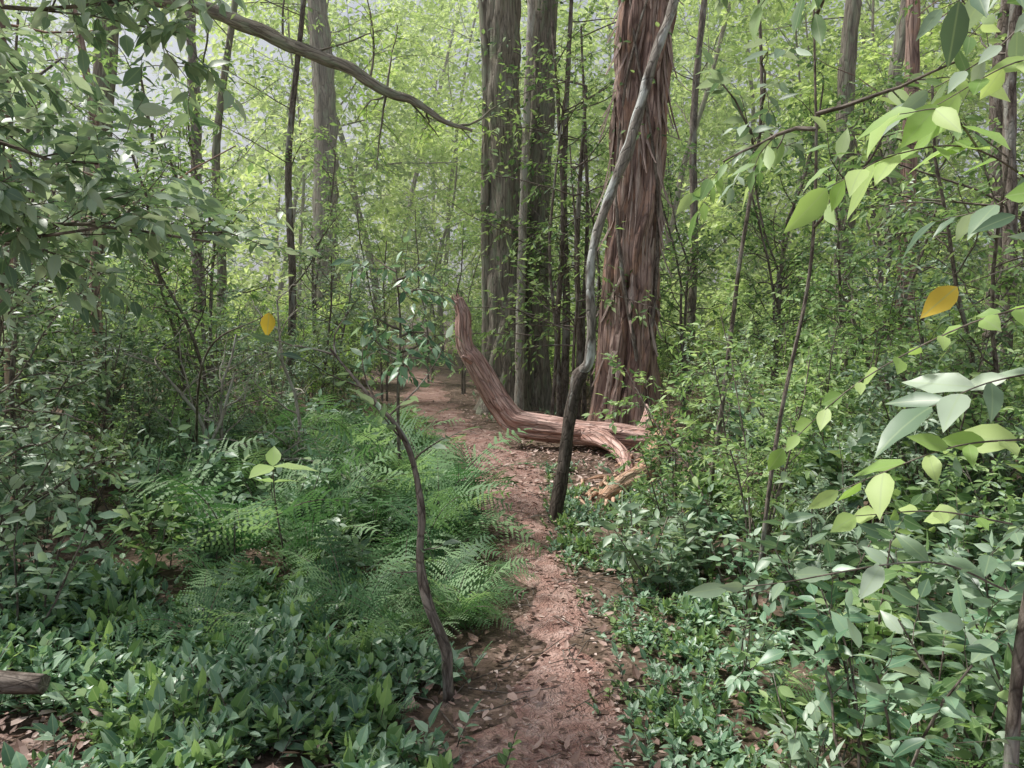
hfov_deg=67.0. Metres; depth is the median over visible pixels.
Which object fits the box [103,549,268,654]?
fern
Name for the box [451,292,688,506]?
fallen log
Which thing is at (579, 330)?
sapling tree
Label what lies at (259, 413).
shrub
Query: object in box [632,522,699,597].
broadleaf plant
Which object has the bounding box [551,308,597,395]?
shrub
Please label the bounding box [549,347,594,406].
shrub
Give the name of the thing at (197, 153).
slim forest tree
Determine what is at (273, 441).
broadleaf plant
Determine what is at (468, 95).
forest tree
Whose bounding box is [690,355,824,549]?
shrub
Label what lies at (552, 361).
understory bush
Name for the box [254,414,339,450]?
fern
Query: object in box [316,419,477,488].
fern
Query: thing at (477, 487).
fern
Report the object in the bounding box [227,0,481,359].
forest tree
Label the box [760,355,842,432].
shrub
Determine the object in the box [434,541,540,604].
fern
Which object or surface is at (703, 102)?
forest tree
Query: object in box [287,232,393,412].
understory tree
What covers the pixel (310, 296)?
understory bush
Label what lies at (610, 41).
forest tree
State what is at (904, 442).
broadleaf plant
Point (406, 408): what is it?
fern
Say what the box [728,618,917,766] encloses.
broadleaf plant
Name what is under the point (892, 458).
broadleaf plant
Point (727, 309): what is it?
understory bush
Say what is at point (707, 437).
shrub
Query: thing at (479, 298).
understory bush
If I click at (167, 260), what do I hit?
understory tree
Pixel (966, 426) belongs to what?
broadleaf plant
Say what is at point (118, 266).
understory bush
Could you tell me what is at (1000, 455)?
broadleaf plant
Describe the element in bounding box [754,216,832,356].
understory bush
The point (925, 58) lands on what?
forest tree
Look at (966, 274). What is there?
understory bush
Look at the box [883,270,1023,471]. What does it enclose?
shrub
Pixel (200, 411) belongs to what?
fern
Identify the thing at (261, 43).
sky
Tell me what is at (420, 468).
fern
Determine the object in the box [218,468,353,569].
fern
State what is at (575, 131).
forest tree
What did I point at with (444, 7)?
forest tree
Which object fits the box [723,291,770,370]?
shrub
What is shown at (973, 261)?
understory bush
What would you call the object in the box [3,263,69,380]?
shrub
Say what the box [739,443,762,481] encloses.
broadleaf plant
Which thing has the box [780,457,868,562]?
broadleaf plant
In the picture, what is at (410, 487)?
fern
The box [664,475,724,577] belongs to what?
broadleaf plant
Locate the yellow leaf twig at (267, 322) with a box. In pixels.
[195,310,284,459]
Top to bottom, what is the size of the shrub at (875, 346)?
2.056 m
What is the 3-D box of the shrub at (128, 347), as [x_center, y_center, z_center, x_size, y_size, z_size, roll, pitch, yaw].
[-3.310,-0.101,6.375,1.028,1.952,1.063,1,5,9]
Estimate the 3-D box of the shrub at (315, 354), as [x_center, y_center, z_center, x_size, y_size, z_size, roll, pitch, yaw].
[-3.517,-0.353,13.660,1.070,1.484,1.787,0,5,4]
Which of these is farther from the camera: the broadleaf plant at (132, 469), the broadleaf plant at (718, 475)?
the broadleaf plant at (718, 475)
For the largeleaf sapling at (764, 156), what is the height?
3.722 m
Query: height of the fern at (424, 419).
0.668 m
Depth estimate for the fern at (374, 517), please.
5.20 m
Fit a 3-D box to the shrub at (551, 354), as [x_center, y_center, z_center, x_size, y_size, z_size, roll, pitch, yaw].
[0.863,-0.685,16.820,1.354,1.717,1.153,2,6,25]
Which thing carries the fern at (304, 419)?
on the forest floor ground
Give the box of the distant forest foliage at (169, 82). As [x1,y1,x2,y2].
[5,0,1023,322]
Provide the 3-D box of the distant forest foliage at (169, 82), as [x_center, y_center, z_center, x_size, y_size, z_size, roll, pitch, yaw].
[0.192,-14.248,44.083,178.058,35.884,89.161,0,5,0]
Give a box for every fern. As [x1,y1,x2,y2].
[61,433,273,554]
[76,399,250,465]
[83,396,219,448]
[85,432,223,500]
[99,434,226,528]
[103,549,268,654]
[110,488,236,543]
[114,404,281,495]
[123,407,250,458]
[127,463,367,565]
[128,377,200,416]
[135,435,249,487]
[138,393,234,458]
[146,413,285,482]
[146,537,272,610]
[165,447,299,507]
[165,452,303,506]
[166,518,257,581]
[174,399,266,433]
[176,432,301,504]
[202,499,381,575]
[208,461,324,499]
[209,390,270,433]
[209,399,341,448]
[210,458,332,553]
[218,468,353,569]
[222,433,361,491]
[233,479,379,553]
[237,587,324,645]
[239,430,366,485]
[243,474,340,530]
[245,406,338,460]
[247,449,422,573]
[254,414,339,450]
[254,623,402,700]
[255,425,350,495]
[255,561,326,596]
[257,433,447,534]
[257,470,361,494]
[262,441,401,551]
[264,394,364,440]
[265,411,427,484]
[267,409,391,457]
[269,401,362,448]
[273,521,456,630]
[274,404,411,467]
[280,409,356,446]
[282,563,348,623]
[289,493,429,546]
[304,418,412,460]
[304,522,393,572]
[312,556,436,656]
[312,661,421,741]
[313,422,414,507]
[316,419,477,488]
[319,577,438,639]
[321,574,458,670]
[323,475,513,583]
[325,404,437,457]
[325,428,449,487]
[325,449,478,514]
[330,395,454,458]
[333,441,427,499]
[340,441,512,546]
[344,426,562,583]
[345,416,414,452]
[346,411,477,482]
[348,408,443,440]
[349,408,467,445]
[351,488,489,542]
[352,411,418,449]
[353,478,515,594]
[354,406,437,430]
[354,486,433,557]
[356,491,503,585]
[359,401,419,422]
[359,452,464,503]
[361,413,472,463]
[365,452,543,557]
[365,461,518,523]
[368,470,456,523]
[368,532,499,626]
[372,468,442,497]
[376,554,522,633]
[381,596,462,635]
[387,573,504,635]
[411,444,465,459]
[414,557,532,647]
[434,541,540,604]
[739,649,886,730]
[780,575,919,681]
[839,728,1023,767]
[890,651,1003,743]
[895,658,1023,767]
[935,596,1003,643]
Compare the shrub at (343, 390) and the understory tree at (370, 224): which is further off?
the understory tree at (370, 224)
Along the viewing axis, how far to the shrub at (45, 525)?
4.74 m
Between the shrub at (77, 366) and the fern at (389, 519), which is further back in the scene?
the shrub at (77, 366)
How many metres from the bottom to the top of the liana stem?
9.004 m
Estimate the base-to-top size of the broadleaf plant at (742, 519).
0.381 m
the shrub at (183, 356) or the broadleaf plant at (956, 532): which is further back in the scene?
the shrub at (183, 356)
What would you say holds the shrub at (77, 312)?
on the forest floor ground
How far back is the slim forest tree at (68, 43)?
6.04 m
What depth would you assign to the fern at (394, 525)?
5.48 m
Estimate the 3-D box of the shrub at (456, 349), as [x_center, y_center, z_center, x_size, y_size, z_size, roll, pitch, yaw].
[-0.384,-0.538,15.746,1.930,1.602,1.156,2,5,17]
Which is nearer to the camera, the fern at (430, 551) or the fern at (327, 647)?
the fern at (327, 647)
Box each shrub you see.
[0,289,108,486]
[0,292,67,486]
[0,343,69,489]
[0,386,27,500]
[2,272,118,419]
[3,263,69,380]
[4,423,84,563]
[22,271,181,447]
[33,283,167,427]
[34,259,152,386]
[41,328,96,402]
[56,253,172,485]
[68,287,170,418]
[68,367,161,527]
[72,261,216,414]
[75,309,182,457]
[99,336,201,471]
[117,306,179,401]
[145,316,227,406]
[156,296,254,386]
[167,329,219,386]
[186,280,271,436]
[192,293,268,378]
[200,350,279,448]
[212,305,299,378]
[222,330,321,429]
[229,289,285,413]
[236,287,377,407]
[236,328,275,374]
[243,310,283,378]
[250,309,314,421]
[261,298,358,387]
[263,283,324,381]
[276,324,338,401]
[294,337,339,399]
[299,340,384,414]
[305,352,340,406]
[325,360,362,415]
[450,321,481,382]
[549,331,572,379]
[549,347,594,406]
[550,342,575,397]
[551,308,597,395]
[569,335,597,388]
[581,273,867,575]
[601,351,715,542]
[657,329,668,368]
[658,334,680,388]
[661,343,697,390]
[662,355,739,444]
[667,319,781,456]
[677,327,744,409]
[681,276,817,429]
[686,311,755,402]
[686,375,725,445]
[687,321,759,397]
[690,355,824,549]
[708,294,941,514]
[708,301,825,442]
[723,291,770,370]
[754,286,827,387]
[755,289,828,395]
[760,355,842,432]
[764,296,918,461]
[770,294,869,424]
[786,415,903,591]
[813,278,1019,451]
[817,288,935,437]
[829,388,907,522]
[837,265,1013,548]
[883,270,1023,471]
[901,367,953,445]
[906,332,1023,516]
[914,338,980,394]
[928,284,984,371]
[937,406,1023,576]
[938,300,1023,395]
[957,337,1023,494]
[979,384,1023,489]
[1008,336,1023,474]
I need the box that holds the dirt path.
[390,357,632,767]
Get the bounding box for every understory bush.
[29,164,209,348]
[46,237,148,333]
[56,199,171,318]
[135,263,181,339]
[143,241,215,369]
[155,240,239,347]
[205,249,274,330]
[205,267,277,320]
[231,279,267,346]
[284,269,367,336]
[286,272,372,336]
[305,253,379,378]
[334,289,386,381]
[341,280,413,364]
[440,277,552,386]
[440,311,481,345]
[452,274,481,351]
[548,196,710,377]
[549,261,600,357]
[549,313,570,369]
[656,269,707,378]
[657,275,702,372]
[660,269,698,335]
[664,261,716,352]
[695,271,749,368]
[696,296,719,349]
[701,277,787,358]
[714,264,781,370]
[736,240,825,316]
[752,299,827,354]
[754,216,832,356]
[758,233,877,322]
[761,271,853,361]
[816,280,938,349]
[855,233,968,392]
[856,278,888,380]
[915,219,1023,359]
[924,236,985,395]
[943,238,1020,302]
[976,265,1023,384]
[1014,277,1023,379]
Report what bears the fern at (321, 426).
on the forest floor ground
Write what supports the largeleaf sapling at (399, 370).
on the forest floor ground
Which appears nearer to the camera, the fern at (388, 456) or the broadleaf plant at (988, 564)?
the broadleaf plant at (988, 564)
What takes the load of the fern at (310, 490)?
on the forest floor ground
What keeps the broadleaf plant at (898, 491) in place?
on the forest floor ground
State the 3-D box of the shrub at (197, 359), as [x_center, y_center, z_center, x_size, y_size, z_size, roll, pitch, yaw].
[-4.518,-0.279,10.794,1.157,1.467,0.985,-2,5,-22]
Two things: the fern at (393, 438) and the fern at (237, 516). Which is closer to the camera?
the fern at (237, 516)
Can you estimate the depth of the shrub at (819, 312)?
9.98 m
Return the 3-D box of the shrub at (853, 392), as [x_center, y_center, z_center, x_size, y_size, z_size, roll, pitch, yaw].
[2.368,0.187,6.061,1.655,1.803,1.087,0,5,4]
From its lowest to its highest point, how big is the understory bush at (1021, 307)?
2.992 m
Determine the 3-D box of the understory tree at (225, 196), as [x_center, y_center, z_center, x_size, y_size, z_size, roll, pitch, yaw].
[-3.927,-1.797,10.021,2.394,4.791,2.222,0,5,3]
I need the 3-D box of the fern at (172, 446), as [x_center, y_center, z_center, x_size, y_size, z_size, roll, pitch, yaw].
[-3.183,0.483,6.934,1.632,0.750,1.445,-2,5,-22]
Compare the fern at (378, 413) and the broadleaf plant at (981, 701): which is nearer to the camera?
the broadleaf plant at (981, 701)
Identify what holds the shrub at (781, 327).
on the forest floor ground
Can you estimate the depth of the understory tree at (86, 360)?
6.62 m
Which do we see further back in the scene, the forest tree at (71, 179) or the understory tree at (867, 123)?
the forest tree at (71, 179)
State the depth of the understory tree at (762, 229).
10.47 m
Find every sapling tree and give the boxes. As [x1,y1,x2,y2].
[428,36,677,415]
[442,0,616,414]
[456,0,675,416]
[460,93,728,384]
[485,22,615,417]
[489,40,689,419]
[505,144,686,399]
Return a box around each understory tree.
[0,90,161,452]
[0,146,121,544]
[0,177,148,614]
[7,0,122,330]
[13,50,147,419]
[33,64,278,452]
[67,19,253,402]
[107,60,302,412]
[251,126,385,399]
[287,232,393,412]
[322,196,415,400]
[384,195,473,382]
[419,204,481,393]
[548,236,580,350]
[553,186,659,352]
[656,132,754,412]
[697,49,889,403]
[699,124,841,416]
[750,112,942,466]
[791,57,979,389]
[796,177,996,425]
[802,83,978,389]
[834,52,1023,542]
[925,9,1023,394]
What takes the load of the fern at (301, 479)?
on the forest floor ground
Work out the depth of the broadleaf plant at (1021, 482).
5.98 m
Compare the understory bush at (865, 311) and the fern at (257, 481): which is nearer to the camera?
the fern at (257, 481)
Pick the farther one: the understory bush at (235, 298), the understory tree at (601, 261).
the understory bush at (235, 298)
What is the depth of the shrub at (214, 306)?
16.02 m
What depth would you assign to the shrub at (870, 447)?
5.77 m
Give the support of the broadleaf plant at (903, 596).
on the forest floor ground
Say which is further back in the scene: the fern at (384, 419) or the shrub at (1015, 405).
the fern at (384, 419)
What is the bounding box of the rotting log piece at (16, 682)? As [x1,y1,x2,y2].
[0,670,50,694]
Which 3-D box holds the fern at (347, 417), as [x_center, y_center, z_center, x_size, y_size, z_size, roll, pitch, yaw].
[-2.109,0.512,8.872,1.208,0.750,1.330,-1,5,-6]
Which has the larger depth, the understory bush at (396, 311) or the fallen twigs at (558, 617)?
the understory bush at (396, 311)
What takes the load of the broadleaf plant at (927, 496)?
on the forest floor ground
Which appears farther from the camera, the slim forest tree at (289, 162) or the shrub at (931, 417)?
the slim forest tree at (289, 162)
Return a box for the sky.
[4,0,1023,316]
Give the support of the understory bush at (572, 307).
on the forest floor ground
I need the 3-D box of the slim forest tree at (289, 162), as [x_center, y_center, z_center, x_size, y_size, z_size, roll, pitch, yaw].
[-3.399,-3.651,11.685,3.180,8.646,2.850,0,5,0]
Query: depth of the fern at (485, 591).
3.98 m
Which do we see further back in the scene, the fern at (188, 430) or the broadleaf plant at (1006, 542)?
the fern at (188, 430)
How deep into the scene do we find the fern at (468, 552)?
4.28 m
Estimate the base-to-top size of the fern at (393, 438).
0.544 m
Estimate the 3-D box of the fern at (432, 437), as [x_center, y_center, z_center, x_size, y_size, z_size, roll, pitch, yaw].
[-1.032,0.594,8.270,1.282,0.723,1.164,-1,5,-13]
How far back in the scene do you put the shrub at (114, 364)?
9.12 m
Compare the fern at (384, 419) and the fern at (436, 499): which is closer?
the fern at (436, 499)
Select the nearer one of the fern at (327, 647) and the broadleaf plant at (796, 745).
the broadleaf plant at (796, 745)
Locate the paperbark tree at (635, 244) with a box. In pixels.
[586,0,683,426]
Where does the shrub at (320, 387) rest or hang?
on the forest floor ground
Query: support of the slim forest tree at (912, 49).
on the forest floor ground
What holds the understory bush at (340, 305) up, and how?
on the forest floor ground
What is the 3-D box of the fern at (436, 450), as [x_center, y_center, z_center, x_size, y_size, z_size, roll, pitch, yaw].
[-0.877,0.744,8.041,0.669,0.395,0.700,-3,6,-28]
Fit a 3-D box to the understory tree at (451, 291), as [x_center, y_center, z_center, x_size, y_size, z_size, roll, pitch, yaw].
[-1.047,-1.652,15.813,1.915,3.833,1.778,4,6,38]
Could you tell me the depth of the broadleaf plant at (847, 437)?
5.64 m
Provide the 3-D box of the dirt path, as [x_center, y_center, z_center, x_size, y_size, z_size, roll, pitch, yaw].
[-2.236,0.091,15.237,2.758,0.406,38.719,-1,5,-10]
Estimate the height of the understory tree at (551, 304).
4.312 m
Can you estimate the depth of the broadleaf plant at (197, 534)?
4.48 m
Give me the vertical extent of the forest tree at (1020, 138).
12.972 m
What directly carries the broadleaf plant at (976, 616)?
on the forest floor ground
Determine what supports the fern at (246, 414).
on the forest floor ground
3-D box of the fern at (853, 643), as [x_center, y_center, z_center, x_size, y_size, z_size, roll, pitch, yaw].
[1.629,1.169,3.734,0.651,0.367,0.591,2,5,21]
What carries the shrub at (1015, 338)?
on the forest floor ground
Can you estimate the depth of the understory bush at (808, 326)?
16.78 m
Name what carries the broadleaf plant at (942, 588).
on the forest floor ground
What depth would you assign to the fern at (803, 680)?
3.06 m
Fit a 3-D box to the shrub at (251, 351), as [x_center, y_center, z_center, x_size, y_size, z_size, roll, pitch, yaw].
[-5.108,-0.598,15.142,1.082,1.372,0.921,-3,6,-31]
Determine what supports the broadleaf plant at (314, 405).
on the forest floor ground
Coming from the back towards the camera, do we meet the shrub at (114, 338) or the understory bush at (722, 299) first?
the understory bush at (722, 299)
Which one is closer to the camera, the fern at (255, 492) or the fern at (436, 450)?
the fern at (255, 492)
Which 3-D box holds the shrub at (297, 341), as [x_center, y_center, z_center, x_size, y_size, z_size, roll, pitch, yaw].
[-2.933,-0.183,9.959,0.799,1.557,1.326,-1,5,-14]
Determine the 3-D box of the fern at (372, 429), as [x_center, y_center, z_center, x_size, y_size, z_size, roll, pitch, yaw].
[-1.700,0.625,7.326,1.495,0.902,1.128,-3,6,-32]
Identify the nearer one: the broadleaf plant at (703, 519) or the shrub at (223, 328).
the broadleaf plant at (703, 519)
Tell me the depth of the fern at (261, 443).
6.44 m
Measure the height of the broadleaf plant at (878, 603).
0.945 m
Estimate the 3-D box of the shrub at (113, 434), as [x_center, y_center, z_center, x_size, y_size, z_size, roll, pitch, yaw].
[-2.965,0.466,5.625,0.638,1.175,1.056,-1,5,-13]
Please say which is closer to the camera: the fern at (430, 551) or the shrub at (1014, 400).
the fern at (430, 551)
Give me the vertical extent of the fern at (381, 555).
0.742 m
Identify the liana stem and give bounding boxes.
[514,0,534,410]
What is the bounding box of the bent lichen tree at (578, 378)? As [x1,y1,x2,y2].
[547,0,678,523]
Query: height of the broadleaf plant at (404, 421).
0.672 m
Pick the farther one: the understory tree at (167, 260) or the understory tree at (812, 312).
the understory tree at (167, 260)
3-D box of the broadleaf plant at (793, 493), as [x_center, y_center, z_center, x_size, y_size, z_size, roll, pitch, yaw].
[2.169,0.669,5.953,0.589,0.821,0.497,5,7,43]
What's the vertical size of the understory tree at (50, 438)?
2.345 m
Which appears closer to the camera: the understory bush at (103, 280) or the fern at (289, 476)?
the fern at (289, 476)
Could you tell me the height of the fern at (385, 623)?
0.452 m
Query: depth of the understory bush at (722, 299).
19.75 m
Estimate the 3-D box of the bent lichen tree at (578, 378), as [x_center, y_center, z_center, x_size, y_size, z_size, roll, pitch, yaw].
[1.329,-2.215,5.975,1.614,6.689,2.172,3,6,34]
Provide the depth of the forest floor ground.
4.11 m
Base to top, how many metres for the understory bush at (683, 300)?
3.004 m
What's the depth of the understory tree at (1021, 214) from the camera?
9.20 m
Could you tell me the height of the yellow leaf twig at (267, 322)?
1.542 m
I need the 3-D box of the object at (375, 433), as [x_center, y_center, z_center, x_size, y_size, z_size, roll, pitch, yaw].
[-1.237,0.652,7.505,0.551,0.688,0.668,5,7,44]
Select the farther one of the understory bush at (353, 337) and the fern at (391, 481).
the understory bush at (353, 337)
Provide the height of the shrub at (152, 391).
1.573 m
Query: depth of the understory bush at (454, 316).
19.37 m
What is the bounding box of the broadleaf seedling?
[249,446,316,579]
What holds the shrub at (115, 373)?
on the forest floor ground
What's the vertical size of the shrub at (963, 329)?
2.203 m
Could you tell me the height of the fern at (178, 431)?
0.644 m
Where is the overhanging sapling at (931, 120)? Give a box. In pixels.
[685,0,1023,767]
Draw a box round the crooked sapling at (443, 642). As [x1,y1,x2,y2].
[247,308,476,702]
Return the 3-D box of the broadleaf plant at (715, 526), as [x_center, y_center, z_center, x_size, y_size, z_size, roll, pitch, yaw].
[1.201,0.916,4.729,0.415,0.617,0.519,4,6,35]
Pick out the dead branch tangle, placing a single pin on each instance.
(221, 414)
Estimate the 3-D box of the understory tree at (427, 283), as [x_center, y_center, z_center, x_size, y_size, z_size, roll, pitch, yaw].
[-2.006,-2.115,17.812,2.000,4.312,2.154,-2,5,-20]
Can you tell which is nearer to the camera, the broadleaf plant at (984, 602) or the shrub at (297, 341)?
the broadleaf plant at (984, 602)
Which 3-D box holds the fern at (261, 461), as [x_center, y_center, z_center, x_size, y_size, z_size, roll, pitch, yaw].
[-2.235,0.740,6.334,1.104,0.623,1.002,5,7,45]
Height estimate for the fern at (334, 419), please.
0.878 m
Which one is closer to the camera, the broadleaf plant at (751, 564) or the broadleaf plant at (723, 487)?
the broadleaf plant at (751, 564)
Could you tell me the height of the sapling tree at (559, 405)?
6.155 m
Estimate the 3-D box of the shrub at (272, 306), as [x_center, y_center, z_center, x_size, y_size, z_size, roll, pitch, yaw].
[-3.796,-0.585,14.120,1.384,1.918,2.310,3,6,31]
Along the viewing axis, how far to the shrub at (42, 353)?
6.35 m
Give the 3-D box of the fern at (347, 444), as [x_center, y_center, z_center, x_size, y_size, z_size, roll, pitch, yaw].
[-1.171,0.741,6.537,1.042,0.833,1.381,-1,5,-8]
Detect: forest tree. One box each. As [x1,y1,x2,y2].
[0,0,277,500]
[4,0,176,291]
[16,122,115,265]
[18,0,191,443]
[81,11,285,373]
[112,0,338,389]
[151,0,417,358]
[171,0,363,404]
[186,0,364,332]
[207,0,429,324]
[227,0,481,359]
[262,0,393,371]
[295,0,525,343]
[340,0,522,353]
[349,0,481,349]
[353,0,481,337]
[369,139,480,325]
[427,0,616,321]
[428,0,614,274]
[429,5,593,346]
[456,0,614,309]
[473,0,564,414]
[554,0,689,284]
[564,0,756,357]
[567,0,786,305]
[571,0,785,278]
[571,87,676,286]
[578,0,779,350]
[609,0,750,393]
[662,3,882,303]
[667,66,793,338]
[673,0,916,356]
[679,81,799,305]
[686,0,922,356]
[700,0,856,292]
[711,171,797,296]
[725,0,903,382]
[762,0,987,282]
[773,0,990,274]
[774,0,999,330]
[784,0,967,410]
[823,0,1023,286]
[824,0,1023,367]
[832,4,1022,473]
[834,0,1023,296]
[835,0,947,307]
[868,1,1023,288]
[898,0,1023,410]
[951,102,1023,269]
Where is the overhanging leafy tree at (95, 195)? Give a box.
[0,0,319,338]
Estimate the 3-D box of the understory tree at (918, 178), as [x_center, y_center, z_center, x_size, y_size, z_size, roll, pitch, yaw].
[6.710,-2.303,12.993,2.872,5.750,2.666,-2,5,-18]
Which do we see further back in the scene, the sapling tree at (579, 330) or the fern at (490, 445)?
the sapling tree at (579, 330)
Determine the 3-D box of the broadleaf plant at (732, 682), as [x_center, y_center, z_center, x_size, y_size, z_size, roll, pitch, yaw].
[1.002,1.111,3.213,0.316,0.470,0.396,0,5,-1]
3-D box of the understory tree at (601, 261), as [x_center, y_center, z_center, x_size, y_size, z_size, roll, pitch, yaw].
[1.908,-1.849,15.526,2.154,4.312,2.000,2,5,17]
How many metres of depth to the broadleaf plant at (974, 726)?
2.53 m
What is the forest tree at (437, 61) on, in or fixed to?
on the forest floor ground
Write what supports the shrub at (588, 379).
on the forest floor ground
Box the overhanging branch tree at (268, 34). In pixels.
[63,0,521,396]
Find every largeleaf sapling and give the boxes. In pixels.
[330,228,463,479]
[676,0,1019,624]
[695,0,822,501]
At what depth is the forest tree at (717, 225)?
20.43 m
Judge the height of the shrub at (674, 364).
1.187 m
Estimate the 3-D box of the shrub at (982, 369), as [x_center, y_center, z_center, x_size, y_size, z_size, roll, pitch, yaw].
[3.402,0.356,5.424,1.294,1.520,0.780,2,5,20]
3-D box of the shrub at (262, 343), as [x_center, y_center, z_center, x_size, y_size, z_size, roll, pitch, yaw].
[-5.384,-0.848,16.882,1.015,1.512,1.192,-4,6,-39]
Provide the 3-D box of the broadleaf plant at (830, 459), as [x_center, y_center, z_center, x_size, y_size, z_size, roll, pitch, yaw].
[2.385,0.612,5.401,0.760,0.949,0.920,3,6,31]
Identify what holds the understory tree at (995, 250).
on the forest floor ground
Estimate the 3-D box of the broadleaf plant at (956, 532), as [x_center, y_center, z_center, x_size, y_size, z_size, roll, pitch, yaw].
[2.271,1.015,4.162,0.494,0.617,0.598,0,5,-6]
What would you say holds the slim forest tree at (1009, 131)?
on the forest floor ground
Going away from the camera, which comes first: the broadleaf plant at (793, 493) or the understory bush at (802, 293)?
the broadleaf plant at (793, 493)
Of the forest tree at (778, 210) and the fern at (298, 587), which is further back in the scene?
the forest tree at (778, 210)
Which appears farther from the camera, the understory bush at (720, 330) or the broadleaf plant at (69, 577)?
the understory bush at (720, 330)
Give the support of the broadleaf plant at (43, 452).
on the forest floor ground
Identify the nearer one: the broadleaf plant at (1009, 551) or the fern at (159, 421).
the broadleaf plant at (1009, 551)
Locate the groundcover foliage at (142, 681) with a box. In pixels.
[0,385,1013,767]
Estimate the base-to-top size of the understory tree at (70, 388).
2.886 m
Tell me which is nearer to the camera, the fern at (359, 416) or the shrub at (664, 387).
the fern at (359, 416)
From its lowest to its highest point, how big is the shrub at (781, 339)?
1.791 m
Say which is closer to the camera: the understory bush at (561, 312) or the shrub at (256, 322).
the shrub at (256, 322)
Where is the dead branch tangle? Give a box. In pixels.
[36,249,389,494]
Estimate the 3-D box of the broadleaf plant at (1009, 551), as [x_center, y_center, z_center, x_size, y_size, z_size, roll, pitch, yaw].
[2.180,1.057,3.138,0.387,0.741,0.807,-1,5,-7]
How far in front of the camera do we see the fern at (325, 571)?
4.11 m
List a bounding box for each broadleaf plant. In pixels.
[0,426,48,570]
[0,440,73,577]
[0,472,122,633]
[3,392,88,550]
[41,420,184,548]
[108,472,201,575]
[163,414,244,508]
[177,480,247,572]
[209,394,245,449]
[217,444,333,539]
[256,417,327,474]
[278,386,338,445]
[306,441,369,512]
[309,506,378,584]
[323,388,369,425]
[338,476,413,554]
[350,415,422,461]
[374,401,420,436]
[576,467,717,593]
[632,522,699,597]
[663,483,754,572]
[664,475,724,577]
[671,466,743,517]
[687,467,743,514]
[691,464,741,518]
[698,523,815,622]
[709,381,798,469]
[719,465,950,644]
[719,595,805,698]
[720,484,761,532]
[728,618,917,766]
[729,375,805,486]
[731,392,823,477]
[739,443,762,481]
[755,417,828,518]
[757,541,1023,767]
[760,518,912,662]
[762,692,844,767]
[774,405,866,515]
[779,401,914,515]
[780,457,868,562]
[797,405,910,522]
[812,415,852,468]
[815,493,1015,685]
[821,514,927,594]
[825,440,956,571]
[847,410,1010,537]
[856,437,973,507]
[857,514,1023,704]
[868,602,1023,767]
[872,579,1023,767]
[887,566,955,686]
[891,471,951,556]
[901,401,997,535]
[901,511,974,610]
[903,417,1005,498]
[918,521,1003,616]
[928,479,1022,590]
[932,456,1023,614]
[934,571,1023,765]
[948,471,1023,576]
[955,431,1023,520]
[961,545,1023,658]
[966,614,1015,654]
[967,672,1023,736]
[978,513,1023,598]
[982,449,1023,519]
[993,432,1023,495]
[997,453,1023,514]
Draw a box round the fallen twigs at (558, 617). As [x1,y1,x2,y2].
[120,403,989,767]
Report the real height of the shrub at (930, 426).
1.904 m
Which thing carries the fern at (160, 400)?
on the forest floor ground
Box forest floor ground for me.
[0,316,1022,767]
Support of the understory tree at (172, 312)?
on the forest floor ground
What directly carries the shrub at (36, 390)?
on the forest floor ground
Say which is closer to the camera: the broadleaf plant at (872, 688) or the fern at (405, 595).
the broadleaf plant at (872, 688)
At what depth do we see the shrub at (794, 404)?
4.73 m
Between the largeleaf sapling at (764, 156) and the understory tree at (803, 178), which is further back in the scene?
the understory tree at (803, 178)
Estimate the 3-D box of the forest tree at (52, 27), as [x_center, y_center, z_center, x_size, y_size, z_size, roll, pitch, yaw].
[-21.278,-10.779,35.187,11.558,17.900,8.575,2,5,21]
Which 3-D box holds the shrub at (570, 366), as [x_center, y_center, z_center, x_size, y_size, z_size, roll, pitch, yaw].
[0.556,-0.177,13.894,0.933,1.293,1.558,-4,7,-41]
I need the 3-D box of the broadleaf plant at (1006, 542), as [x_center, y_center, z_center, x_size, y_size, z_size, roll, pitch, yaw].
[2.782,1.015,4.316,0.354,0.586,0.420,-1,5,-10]
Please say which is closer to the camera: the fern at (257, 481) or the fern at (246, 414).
the fern at (257, 481)
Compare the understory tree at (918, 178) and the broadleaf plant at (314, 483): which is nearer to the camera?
the broadleaf plant at (314, 483)
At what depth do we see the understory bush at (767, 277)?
25.20 m
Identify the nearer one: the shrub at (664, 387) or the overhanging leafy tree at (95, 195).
the overhanging leafy tree at (95, 195)
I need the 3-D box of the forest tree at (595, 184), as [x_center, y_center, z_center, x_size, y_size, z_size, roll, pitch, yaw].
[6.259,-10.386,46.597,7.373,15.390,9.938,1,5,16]
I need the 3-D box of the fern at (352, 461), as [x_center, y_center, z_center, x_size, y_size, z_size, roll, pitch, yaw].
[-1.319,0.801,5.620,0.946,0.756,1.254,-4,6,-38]
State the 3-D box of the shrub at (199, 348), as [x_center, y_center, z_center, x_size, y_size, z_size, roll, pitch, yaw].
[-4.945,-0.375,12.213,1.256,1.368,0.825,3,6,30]
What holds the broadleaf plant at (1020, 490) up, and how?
on the forest floor ground
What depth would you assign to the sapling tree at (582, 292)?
11.62 m
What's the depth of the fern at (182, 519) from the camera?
5.19 m
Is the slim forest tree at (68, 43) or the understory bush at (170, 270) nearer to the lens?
the slim forest tree at (68, 43)
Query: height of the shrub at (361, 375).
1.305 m
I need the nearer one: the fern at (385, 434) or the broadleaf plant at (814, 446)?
the broadleaf plant at (814, 446)
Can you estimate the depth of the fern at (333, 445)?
6.87 m
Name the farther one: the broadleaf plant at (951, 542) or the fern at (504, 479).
the fern at (504, 479)

